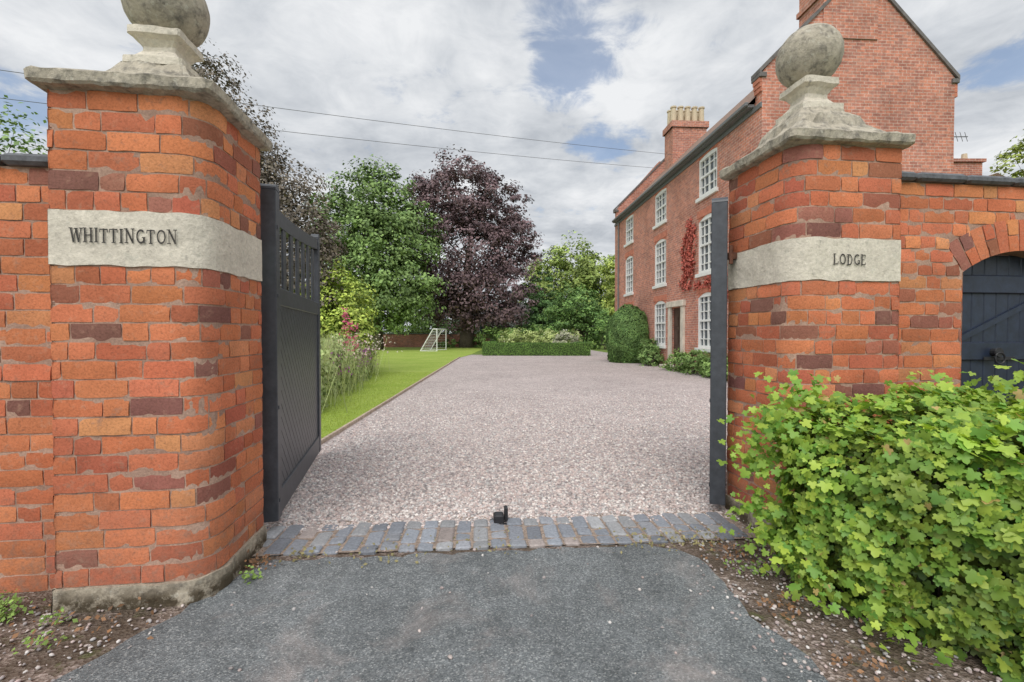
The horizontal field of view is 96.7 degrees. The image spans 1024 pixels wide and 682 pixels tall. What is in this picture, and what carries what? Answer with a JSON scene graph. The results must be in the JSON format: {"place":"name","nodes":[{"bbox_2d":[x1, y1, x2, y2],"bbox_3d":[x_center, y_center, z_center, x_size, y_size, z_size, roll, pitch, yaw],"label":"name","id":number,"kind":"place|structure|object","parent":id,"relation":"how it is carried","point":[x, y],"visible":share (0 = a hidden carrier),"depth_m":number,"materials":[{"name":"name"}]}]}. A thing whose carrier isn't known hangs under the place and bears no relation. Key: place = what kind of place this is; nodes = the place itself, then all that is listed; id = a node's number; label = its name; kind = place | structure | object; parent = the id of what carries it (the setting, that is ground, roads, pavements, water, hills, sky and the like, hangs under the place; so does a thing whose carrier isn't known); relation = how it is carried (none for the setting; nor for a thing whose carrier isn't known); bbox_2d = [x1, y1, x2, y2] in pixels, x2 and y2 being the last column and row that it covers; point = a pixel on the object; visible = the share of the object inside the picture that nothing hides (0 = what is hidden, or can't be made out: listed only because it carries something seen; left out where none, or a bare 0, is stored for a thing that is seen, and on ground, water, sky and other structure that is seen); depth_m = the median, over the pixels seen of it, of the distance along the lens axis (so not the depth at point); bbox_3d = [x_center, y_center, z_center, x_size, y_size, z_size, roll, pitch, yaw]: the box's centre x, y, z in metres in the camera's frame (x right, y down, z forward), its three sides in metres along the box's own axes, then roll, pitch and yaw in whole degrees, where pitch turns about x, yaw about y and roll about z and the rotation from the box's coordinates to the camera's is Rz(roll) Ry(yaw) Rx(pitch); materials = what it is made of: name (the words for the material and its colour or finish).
{"place":"outdoors","nodes":[
{"label":"outdoors","id":0,"kind":"place"},
{"bbox_2d":[1,70,672,154],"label":"overhead wire","id":1,"kind":"object","parent":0,"point":[399,123],"visible":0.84,"depth_m":17.76,"materials":[{"name":"black metal"}]},
{"bbox_2d":[321,348,481,438],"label":"lawn","id":2,"kind":"structure","parent":0,"point":[409,360],"depth_m":15.56,"materials":[{"name":"green plant"}]},
{"bbox_2d":[0,95,47,153],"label":"garden tree","id":3,"kind":"object","parent":2,"relation":"on","point":[16,142],"visible":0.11,"depth_m":12.16,"materials":[{"name":"green plant"}]},
{"bbox_2d":[191,41,358,332],"bbox_3d":[-11.029,-4.993,17.577,10.128,12.584,6.689,0,1,0],"label":"purple beech tree","id":4,"kind":"object","parent":2,"relation":"on","point":[288,206],"visible":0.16,"depth_m":16.65,"materials":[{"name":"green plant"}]},
{"bbox_2d":[300,258,382,363],"bbox_3d":[-6.784,-0.882,17.082,4.001,4.392,3.176,0,1,0],"label":"elder shrub","id":5,"kind":"object","parent":2,"relation":"on","point":[329,322],"visible":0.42,"depth_m":16.45,"materials":[{"name":"green plant"}]},
{"bbox_2d":[320,307,397,412],"bbox_3d":[-5.272,0.208,14.164,3.444,2.435,14.531,0,1,-10],"label":"flower border","id":6,"kind":"object","parent":2,"relation":"on","point":[343,369],"visible":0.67,"depth_m":12.24,"materials":[{"name":"green plant"}]},
{"bbox_2d":[303,154,448,349],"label":"sycamore tree","id":7,"kind":"object","parent":2,"relation":"on","point":[367,245],"visible":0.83,"depth_m":41.55,"materials":[{"name":"green plant"}]},
{"bbox_2d":[420,329,445,350],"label":"football goal","id":8,"kind":"object","parent":2,"relation":"on","point":[431,348],"visible":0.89,"depth_m":40.94,"materials":[{"name":"white paint"}]},
{"bbox_2d":[383,333,488,333],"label":"coping","id":9,"kind":"object","parent":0,"point":[429,333],"visible":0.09,"depth_m":51.45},
{"bbox_2d":[54,543,828,681],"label":"asphalt drive","id":10,"kind":"structure","parent":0,"point":[573,602],"depth_m":2.46,"materials":[{"name":"grey asphalt"}]},
{"bbox_2d":[385,338,607,356],"bbox_3d":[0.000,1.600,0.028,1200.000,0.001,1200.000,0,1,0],"label":"ground","id":11,"kind":"structure","parent":0,"point":[597,349],"depth_m":50.42,"materials":[{"name":"green plant"}]},
{"bbox_2d":[321,357,459,444],"bbox_3d":[-3.058,1.250,17.730,0.054,0.082,23.420,0,1,-2],"label":"timber edging","id":12,"kind":"object","parent":11,"relation":"on","point":[341,429],"visible":0.88,"depth_m":9.04,"materials":[{"name":"brown wood"}]},
{"bbox_2d":[383,334,489,346],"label":"wall","id":13,"kind":"structure","parent":11,"relation":"on","point":[412,340],"depth_m":51.51,"materials":[{"name":"brick"}]},
{"bbox_2d":[399,144,545,347],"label":"copper beech tree","id":14,"kind":"object","parent":11,"relation":"on","point":[467,299],"visible":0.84,"depth_m":47.43,"materials":[{"name":"purple plant"}]},
{"bbox_2d":[357,278,608,341],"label":"distant tree belt","id":15,"kind":"object","parent":11,"relation":"on","point":[439,327],"visible":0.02,"depth_m":59.67,"materials":[{"name":"green plant"}]},
{"bbox_2d":[357,320,609,349],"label":"border shrubs","id":16,"kind":"object","parent":11,"relation":"on","point":[427,330],"visible":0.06,"depth_m":53.04,"materials":[{"name":"green plant"}]},
{"bbox_2d":[451,303,528,340],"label":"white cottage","id":17,"kind":"structure","parent":11,"relation":"on","point":[510,324],"depth_m":56.98,"materials":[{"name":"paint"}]},
{"bbox_2d":[434,322,605,348],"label":"border shrubs","id":18,"kind":"object","parent":11,"relation":"on","point":[493,336],"visible":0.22,"depth_m":46.94,"materials":[{"name":"green plant"}]},
{"bbox_2d":[482,341,590,355],"bbox_3d":[1.761,0.515,35.449,7.814,0.985,7.207,0,1,0],"label":"box hedge","id":19,"kind":"object","parent":11,"relation":"on","point":[496,348],"visible":0.97,"depth_m":31.97,"materials":[{"name":"green plant"}]},
{"bbox_2d":[498,327,583,342],"bbox_3d":[2.302,0.020,37.648,7.132,2.372,4.060,0,1,0],"label":"shrub bed","id":20,"kind":"object","parent":11,"relation":"on","point":[534,336],"visible":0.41,"depth_m":37.31,"materials":[{"name":"green plant"}]},
{"bbox_2d":[552,328,578,342],"bbox_3d":[4.296,-0.002,35.648,2.383,1.971,2.243,0,1,0],"label":"flowering shrub","id":21,"kind":"object","parent":11,"relation":"on","point":[557,339],"visible":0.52,"depth_m":35.18,"materials":[{"name":"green plant"}]},
{"bbox_2d":[519,230,614,330],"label":"lime tree","id":22,"kind":"object","parent":11,"relation":"on","point":[586,273],"visible":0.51,"depth_m":63.44,"materials":[{"name":"green plant"}]},
{"bbox_2d":[537,281,610,347],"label":"holly tree","id":23,"kind":"object","parent":11,"relation":"on","point":[567,314],"visible":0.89,"depth_m":44.85,"materials":[{"name":"green plant"}]},
{"bbox_2d":[598,259,614,315],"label":"lime tree","id":24,"kind":"object","parent":11,"relation":"on","point":[610,304],"visible":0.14,"depth_m":57.41,"materials":[{"name":"green plant"}]},
{"bbox_2d":[762,0,954,173],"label":"gable","id":25,"kind":"structure","parent":11,"relation":"on","point":[897,76],"depth_m":14.51,"materials":[{"name":"brick"}]},
{"bbox_2d":[799,0,878,39],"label":"gable chimney","id":26,"kind":"object","parent":25,"relation":"on","point":[857,19],"visible":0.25,"depth_m":14.36,"materials":[{"name":"red brick"}]},
{"bbox_2d":[796,0,814,19],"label":"gable chimney band","id":27,"kind":"object","parent":26,"relation":"attached to","point":[804,8],"visible":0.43,"depth_m":15.12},
{"bbox_2d":[989,129,1023,177],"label":"robinia tree","id":28,"kind":"object","parent":11,"relation":"on","point":[1015,148],"visible":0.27,"depth_m":20.21,"materials":[{"name":"green plant"}]},
{"bbox_3d":[13.764,-3.699,22.821,0.941,9.800,16.223,0,1,0],"label":"back wall","id":29,"kind":"object","parent":11,"relation":"on","visible":0},
{"bbox_2d":[954,132,967,141],"bbox_3d":[14.501,-5.202,15.154,1.401,3.530,0.144,0,1,0],"label":"tv aerial","id":30,"kind":"object","parent":29,"relation":"attached to","point":[961,136],"visible":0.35,"depth_m":15.14,"materials":[{"name":"grey metal"}]},
{"bbox_2d":[284,350,732,520],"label":"gravel drive","id":31,"kind":"structure","parent":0,"point":[596,372],"depth_m":9.48,"materials":[{"name":"grey gravel"}]},
{"bbox_2d":[260,183,320,522],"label":"timber gate","id":32,"kind":"structure","parent":31,"relation":"on","point":[291,383],"depth_m":4.07,"materials":[{"name":"paint"}]},
{"bbox_2d":[490,505,508,524],"bbox_3d":[-0.095,1.466,3.827,0.170,0.135,0.140,0,1,-6],"label":"gate stop","id":33,"kind":"object","parent":31,"relation":"on","point":[500,517],"visible":0.81,"depth_m":3.80,"materials":[{"name":"black metal"}]},
{"bbox_2d":[264,388,739,531],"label":"gravel stones","id":34,"kind":"object","parent":31,"relation":"on","point":[381,516],"visible":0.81,"depth_m":5.05,"materials":[{"name":"grey gravel"}]},
{"bbox_2d":[605,304,648,362],"bbox_3d":[6.436,-0.436,25.001,2.575,3.237,2.626,0,1,0],"label":"clipped yew","id":35,"kind":"object","parent":31,"relation":"on","point":[627,330],"visible":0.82,"depth_m":24.10,"materials":[{"name":"green plant"}]},
{"bbox_2d":[636,338,663,366],"bbox_3d":[6.880,0.535,22.657,1.372,1.416,2.273,0,1,14],"label":"foundation shrub","id":36,"kind":"object","parent":31,"relation":"on","point":[648,356],"visible":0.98,"depth_m":22.31,"materials":[{"name":"green plant"}]},
{"bbox_2d":[615,98,761,371],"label":"front wall","id":37,"kind":"structure","parent":31,"relation":"on","point":[742,140],"depth_m":20.69,"materials":[{"name":"brick"}]},
{"bbox_2d":[617,221,618,309],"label":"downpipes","id":38,"kind":"object","parent":37,"relation":"attached to","point":[618,272],"visible":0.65,"depth_m":29.51,"materials":[{"name":"black metal"}]},
{"bbox_2d":[623,187,717,352],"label":"window sills","id":39,"kind":"structure","parent":37,"relation":"attached to","point":[702,198],"depth_m":18.53,"materials":[{"name":"white stone"}]},
{"bbox_2d":[626,147,716,347],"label":"window frames","id":40,"kind":"structure","parent":37,"relation":"attached to","point":[709,154],"depth_m":18.53,"materials":[{"name":"white wood"}]},
{"bbox_2d":[629,154,715,345],"bbox_3d":[7.481,-3.621,22.683,0.648,7.650,11.161,0,1,0],"label":"window glass","id":41,"kind":"object","parent":40,"relation":"in","point":[707,182],"visible":0.13,"depth_m":18.37,"materials":[{"name":"grey glass"}]},
{"bbox_2d":[625,142,718,305],"bbox_3d":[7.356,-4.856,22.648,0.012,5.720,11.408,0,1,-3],"label":"flat arches","id":42,"kind":"structure","parent":37,"relation":"attached to","point":[704,212],"depth_m":21.80,"materials":[{"name":"brick"}]},
{"bbox_2d":[666,300,685,364],"bbox_3d":[7.428,-0.285,20.634,0.310,3.050,1.787,0,1,0],"label":"door surround","id":43,"kind":"object","parent":37,"relation":"attached to","point":[681,304],"visible":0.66,"depth_m":20.10,"materials":[{"name":"beige stone"}]},
{"bbox_2d":[674,308,679,364],"bbox_3d":[7.583,-0.210,20.645,0.060,2.600,1.100,0,1,-3],"label":"front door","id":44,"kind":"structure","parent":37,"relation":"attached to","point":[676,328],"depth_m":20.86,"materials":[{"name":"brown wood"}]},
{"bbox_2d":[612,102,761,226],"bbox_3d":[7.210,-7.657,22.372,0.330,0.330,16.250,0,1,-3],"label":"gutter and eaves","id":45,"kind":"object","parent":37,"relation":"attached to","point":[735,119],"visible":1,"depth_m":18.35,"materials":[{"name":"black metal"}]},
{"bbox_2d":[615,91,761,217],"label":"gable returns","id":46,"kind":"object","parent":37,"relation":"attached to","point":[758,96],"visible":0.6,"depth_m":14.52,"materials":[{"name":"red brick"}]},
{"bbox_2d":[632,90,755,202],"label":"roof","id":47,"kind":"structure","parent":37,"relation":"on","point":[750,97],"depth_m":20.91,"materials":[{"name":"tile"}]},
{"bbox_2d":[1,98,663,168],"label":"overhead wire","id":48,"kind":"object","parent":47,"relation":"attached to","point":[386,142],"visible":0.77,"depth_m":18.00,"materials":[{"name":"black metal"}]},
{"bbox_2d":[665,127,706,170],"bbox_3d":[10.260,-10.872,26.976,2.000,3.000,1.200,0,1,-3],"label":"chimney","id":49,"kind":"object","parent":47,"relation":"on","point":[680,142],"visible":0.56,"depth_m":26.36,"materials":[{"name":"brick"}]},
{"bbox_2d":[662,120,708,136],"bbox_3d":[10.260,-12.547,26.946,2.200,0.350,1.400,0,1,-3],"label":"chimney cap","id":50,"kind":"object","parent":49,"relation":"on","point":[683,123],"visible":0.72,"depth_m":26.27,"materials":[{"name":"brick"}]},
{"bbox_2d":[667,105,704,127],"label":"chimney pots","id":51,"kind":"object","parent":50,"relation":"on","point":[687,113],"visible":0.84,"depth_m":26.59,"materials":[{"name":"ceramic"}]},
{"bbox_2d":[679,216,728,297],"bbox_3d":[7.571,-3.328,18.006,0.202,3.773,4.540,0,1,-3],"label":"creeper","id":52,"kind":"object","parent":37,"relation":"attached to","point":[686,255],"visible":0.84,"depth_m":19.23,"materials":[{"name":"red plant"}]},
{"bbox_2d":[613,0,959,212],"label":"gable copings","id":53,"kind":"object","parent":37,"relation":"on","point":[757,74],"visible":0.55,"depth_m":14.48,"materials":[{"name":"grey stone"}]},
{"bbox_2d":[617,161,664,215],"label":"roof","id":54,"kind":"structure","parent":53,"relation":"attached to","point":[642,186],"depth_m":30.19,"materials":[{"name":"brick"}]},
{"bbox_2d":[753,77,957,97],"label":"kneelers","id":55,"kind":"object","parent":53,"relation":"attached to","point":[757,86],"visible":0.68,"depth_m":14.45,"materials":[{"name":"brick"}]},
{"bbox_2d":[659,348,727,380],"bbox_3d":[7.153,0.804,17.017,1.437,1.066,6.312,0,1,-3],"label":"foundation shrub","id":56,"kind":"object","parent":31,"relation":"on","point":[690,364],"visible":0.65,"depth_m":17.49,"materials":[{"name":"green plant"}]},
{"bbox_2d":[709,197,736,505],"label":"timber gate","id":57,"kind":"structure","parent":31,"relation":"on","point":[721,256],"depth_m":3.98,"materials":[{"name":"paint"}]},
{"bbox_2d":[0,520,1023,681],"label":"verge soil","id":58,"kind":"structure","parent":0,"point":[59,663],"depth_m":2.43,"materials":[{"name":"brown soil"}]},
{"bbox_2d":[0,166,54,590],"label":"mortar","id":59,"kind":"object","parent":58,"relation":"on","point":[48,362],"visible":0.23,"depth_m":2.79,"materials":[{"name":"concrete"}]},
{"bbox_2d":[0,167,55,592],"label":"bricks","id":60,"kind":"object","parent":58,"relation":"on","point":[23,372],"visible":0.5,"depth_m":2.78,"materials":[{"name":"brick"}]},
{"bbox_2d":[0,153,47,167],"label":"coping","id":61,"kind":"object","parent":60,"relation":"on","point":[23,160],"visible":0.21,"depth_m":2.73,"materials":[{"name":"grey stone"}]},
{"bbox_2d":[51,588,61,612],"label":"plinth","id":62,"kind":"structure","parent":58,"relation":"on","point":[53,589],"depth_m":2.60,"materials":[{"name":"stone"}]},
{"bbox_2d":[47,88,261,588],"bbox_3d":[-2.061,0.063,2.844,0.486,2.975,1.111,1,1,40],"label":"mortar","id":63,"kind":"object","parent":58,"relation":"on","point":[194,528],"visible":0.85,"depth_m":2.65,"materials":[{"name":"grey concrete"}]},
{"bbox_2d":[52,525,266,614],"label":"plinth","id":64,"kind":"structure","parent":58,"relation":"on","point":[106,597],"depth_m":2.64,"materials":[{"name":"stone"}]},
{"bbox_2d":[47,88,263,587],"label":"bricks","id":65,"kind":"object","parent":64,"relation":"on","point":[116,141],"visible":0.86,"depth_m":2.63,"materials":[{"name":"brick"}]},
{"bbox_2d":[48,107,56,588],"bbox_3d":[-2.645,0.061,2.949,0.001,2.975,0.760,0,1,-7],"label":"mortar","id":66,"kind":"object","parent":65,"relation":"attached to","point":[52,371],"visible":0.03,"depth_m":2.58,"materials":[{"name":"grey concrete"}]},
{"bbox_2d":[24,66,271,151],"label":"cap slab","id":67,"kind":"structure","parent":65,"relation":"on","point":[211,93],"depth_m":2.56,"materials":[{"name":"grey stone"}]},
{"bbox_2d":[108,59,195,76],"bbox_3d":[-2.242,-1.609,2.963,0.929,0.263,0.890,0,1,0],"label":"cap weathering","id":68,"kind":"object","parent":65,"relation":"on","point":[162,67],"visible":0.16,"depth_m":2.77,"materials":[{"name":"grey stone"}]},
{"bbox_2d":[121,23,203,76],"bbox_3d":[-2.243,-1.847,2.966,0.350,0.283,0.354,0,1,-7],"label":"pedestal","id":69,"kind":"object","parent":68,"relation":"on","point":[172,44],"visible":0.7,"depth_m":2.85,"materials":[{"name":"stone"}]},
{"bbox_2d":[121,0,209,47],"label":"ball finial","id":70,"kind":"object","parent":69,"relation":"on","point":[190,19],"visible":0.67,"depth_m":2.84,"materials":[{"name":"stone"}]},
{"bbox_2d":[48,209,261,280],"bbox_3d":[-2.062,-0.589,2.834,0.516,0.321,1.129,1,1,40],"label":"stone band","id":71,"kind":"object","parent":65,"relation":"on","point":[204,242],"visible":0.98,"depth_m":2.62,"materials":[{"name":"stone"}]},
{"bbox_2d":[69,227,176,243],"bbox_3d":[-2.213,-0.600,2.593,0.564,0.089,0.003,0,1,-7],"label":"lettering","id":72,"kind":"object","parent":71,"relation":"attached to","point":[127,232],"visible":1,"depth_m":2.59},
{"bbox_2d":[259,149,262,512],"bbox_3d":[-2.289,0.054,3.371,0.820,2.975,0.001,0,1,-7],"label":"mortar","id":73,"kind":"object","parent":65,"relation":"attached to","point":[261,346],"visible":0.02,"depth_m":3.42,"materials":[{"name":"grey concrete"}]},
{"bbox_2d":[0,535,782,653],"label":"weeds","id":74,"kind":"object","parent":58,"relation":"on","point":[13,606],"visible":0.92,"depth_m":2.58,"materials":[{"name":"green plant"}]},
{"bbox_2d":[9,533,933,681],"bbox_3d":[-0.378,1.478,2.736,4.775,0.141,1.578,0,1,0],"label":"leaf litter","id":75,"kind":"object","parent":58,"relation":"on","point":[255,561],"visible":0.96,"depth_m":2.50,"materials":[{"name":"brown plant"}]},
{"bbox_2d":[0,519,1001,681],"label":"loose stones","id":76,"kind":"object","parent":58,"relation":"on","point":[815,669],"visible":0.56,"depth_m":2.43,"materials":[{"name":"gravel"}]},
{"bbox_2d":[279,527,726,567],"bbox_3d":[-0.008,1.478,3.364,3.316,0.121,0.475,0,1,-6],"label":"moss","id":77,"kind":"object","parent":58,"relation":"on","point":[509,545],"visible":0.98,"depth_m":3.37,"materials":[{"name":"green plant"}]},
{"bbox_2d":[252,510,756,556],"bbox_3d":[-0.120,1.532,3.608,3.918,0.062,0.534,0,1,-4],"label":"sett threshold","id":78,"kind":"object","parent":58,"relation":"on","point":[355,540],"visible":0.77,"depth_m":3.58,"materials":[{"name":"grey stone"}]},
{"bbox_2d":[725,494,776,531],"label":"plinth","id":79,"kind":"structure","parent":58,"relation":"on","point":[745,517],"depth_m":3.87,"materials":[{"name":"stone"}]},
{"bbox_2d":[727,144,901,510],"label":"bricks","id":80,"kind":"object","parent":79,"relation":"on","point":[850,184],"visible":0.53,"depth_m":3.38,"materials":[{"name":"brick"}]},
{"bbox_2d":[727,190,729,492],"bbox_3d":[2.370,0.040,4.142,0.860,2.975,0.001,0,1,-7],"label":"mortar","id":81,"kind":"object","parent":80,"relation":"attached to","point":[728,338],"visible":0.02,"depth_m":4.09,"materials":[{"name":"grey concrete"}]},
{"bbox_2d":[727,144,899,511],"bbox_3d":[2.269,0.051,3.545,1.168,2.975,0.514,1,1,36],"label":"mortar","id":82,"kind":"object","parent":80,"relation":"attached to","point":[884,207],"visible":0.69,"depth_m":3.38,"materials":[{"name":"grey concrete"}]},
{"bbox_2d":[728,236,900,289],"bbox_3d":[2.271,-0.601,3.536,1.186,0.323,0.544,1,1,36],"label":"stone band","id":83,"kind":"object","parent":80,"relation":"on","point":[801,259],"visible":0.98,"depth_m":3.36,"materials":[{"name":"stone"}]},
{"bbox_2d":[833,253,865,264],"bbox_3d":[2.469,-0.596,3.327,0.266,0.084,0.003,0,1,-7],"label":"lettering","id":84,"kind":"object","parent":83,"relation":"attached to","point":[848,259],"visible":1,"depth_m":3.33},
{"bbox_2d":[718,128,916,180],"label":"cap slab","id":85,"kind":"structure","parent":80,"relation":"on","point":[791,137],"depth_m":3.30,"materials":[{"name":"grey stone"}]},
{"bbox_2d":[749,107,883,153],"bbox_3d":[2.412,-1.667,3.717,0.992,0.341,0.929,0,1,0],"label":"cap weathering","id":86,"kind":"object","parent":85,"relation":"on","point":[826,118],"visible":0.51,"depth_m":3.47,"materials":[{"name":"grey stone"}]},
{"bbox_2d":[774,75,843,124],"bbox_3d":[2.418,-1.961,3.715,0.355,0.300,0.351,0,1,-7],"label":"pedestal","id":87,"kind":"object","parent":86,"relation":"on","point":[805,91],"visible":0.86,"depth_m":3.60,"materials":[{"name":"stone"}]},
{"bbox_2d":[775,23,843,87],"bbox_3d":[2.416,-2.305,3.711,0.473,0.474,0.476,0,1,0],"label":"ball finial","id":88,"kind":"object","parent":87,"relation":"on","point":[815,49],"visible":0.81,"depth_m":3.55,"materials":[{"name":"stone"}]},
{"bbox_2d":[897,163,900,384],"bbox_3d":[2.840,0.046,3.802,0.001,2.975,0.800,0,1,-7],"label":"mortar","id":89,"kind":"object","parent":80,"relation":"attached to","point":[898,310],"visible":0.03,"depth_m":3.40,"materials":[{"name":"grey concrete"}]},
{"bbox_2d":[716,358,1023,681],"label":"currant shrub","id":90,"kind":"object","parent":58,"relation":"on","point":[869,488],"visible":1,"depth_m":2.39,"materials":[{"name":"green plant"}]},
{"bbox_2d":[897,183,1023,452],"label":"bricks","id":91,"kind":"object","parent":58,"relation":"on","point":[1004,242],"visible":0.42,"depth_m":3.79,"materials":[{"name":"brick"}]},
{"bbox_2d":[898,182,1023,385],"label":"mortar","id":92,"kind":"object","parent":91,"relation":"attached to","point":[950,236],"visible":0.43,"depth_m":3.79,"materials":[{"name":"grey concrete"}]},
{"bbox_2d":[961,255,1023,470],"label":"door leaf","id":93,"kind":"object","parent":92,"relation":"attached to","point":[993,303],"visible":0.2,"depth_m":4.04,"materials":[{"name":"grey wood"}]},
{"bbox_2d":[983,348,1014,364],"bbox_3d":[4.311,0.132,4.003,0.318,0.151,0.094,0,1,0],"label":"door latch","id":94,"kind":"object","parent":93,"relation":"attached to","point":[997,353],"depth_m":3.97,"materials":[{"name":"black metal"}]},
{"bbox_2d":[901,171,1023,186],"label":"coping","id":95,"kind":"object","parent":91,"relation":"on","point":[930,177],"visible":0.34,"depth_m":3.75,"materials":[{"name":"grey stone"}]},
{"bbox_2d":[960,291,962,380],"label":"reveal bricks","id":96,"kind":"object","parent":58,"relation":"on","point":[961,342],"visible":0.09,"depth_m":3.82,"materials":[{"name":"brick"}]},
{"bbox_2d":[0,0,1023,332],"label":"sky","id":97,"kind":"structure","parent":0,"point":[608,74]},
{"bbox_2d":[516,270,564,332],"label":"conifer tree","id":98,"kind":"object","parent":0,"point":[535,311],"visible":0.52,"depth_m":51.10,"materials":[{"name":"green plant"}]},
{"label":"walls","id":99,"kind":"object","parent":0,"visible":0},
{"bbox_3d":[23.000,-7.153,25.879,7.600,1.800,8.600,0,1,0],"label":"roof","id":100,"kind":"object","parent":99,"relation":"on","visible":0},
{"bbox_2d":[953,162,981,174],"bbox_3d":[22.200,-7.472,22.673,1.600,2.550,0.800,0,1,0],"label":"chimney","id":101,"kind":"object","parent":100,"relation":"on","point":[969,168],"visible":0.28,"depth_m":22.26,"materials":[{"name":"brick"}]},
{"bbox_2d":[954,158,986,162],"bbox_3d":[22.200,-8.822,22.649,1.800,0.150,1.000,0,1,0],"label":"chimney cap","id":102,"kind":"object","parent":101,"relation":"on","point":[982,160],"visible":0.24,"depth_m":22.15,"materials":[{"name":"stone"}]},
{"bbox_2d":[961,153,967,161],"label":"pots","id":103,"kind":"object","parent":102,"relation":"on","point":[965,155],"visible":0.29,"depth_m":22.55,"materials":[{"name":"ceramic"}]}
]}

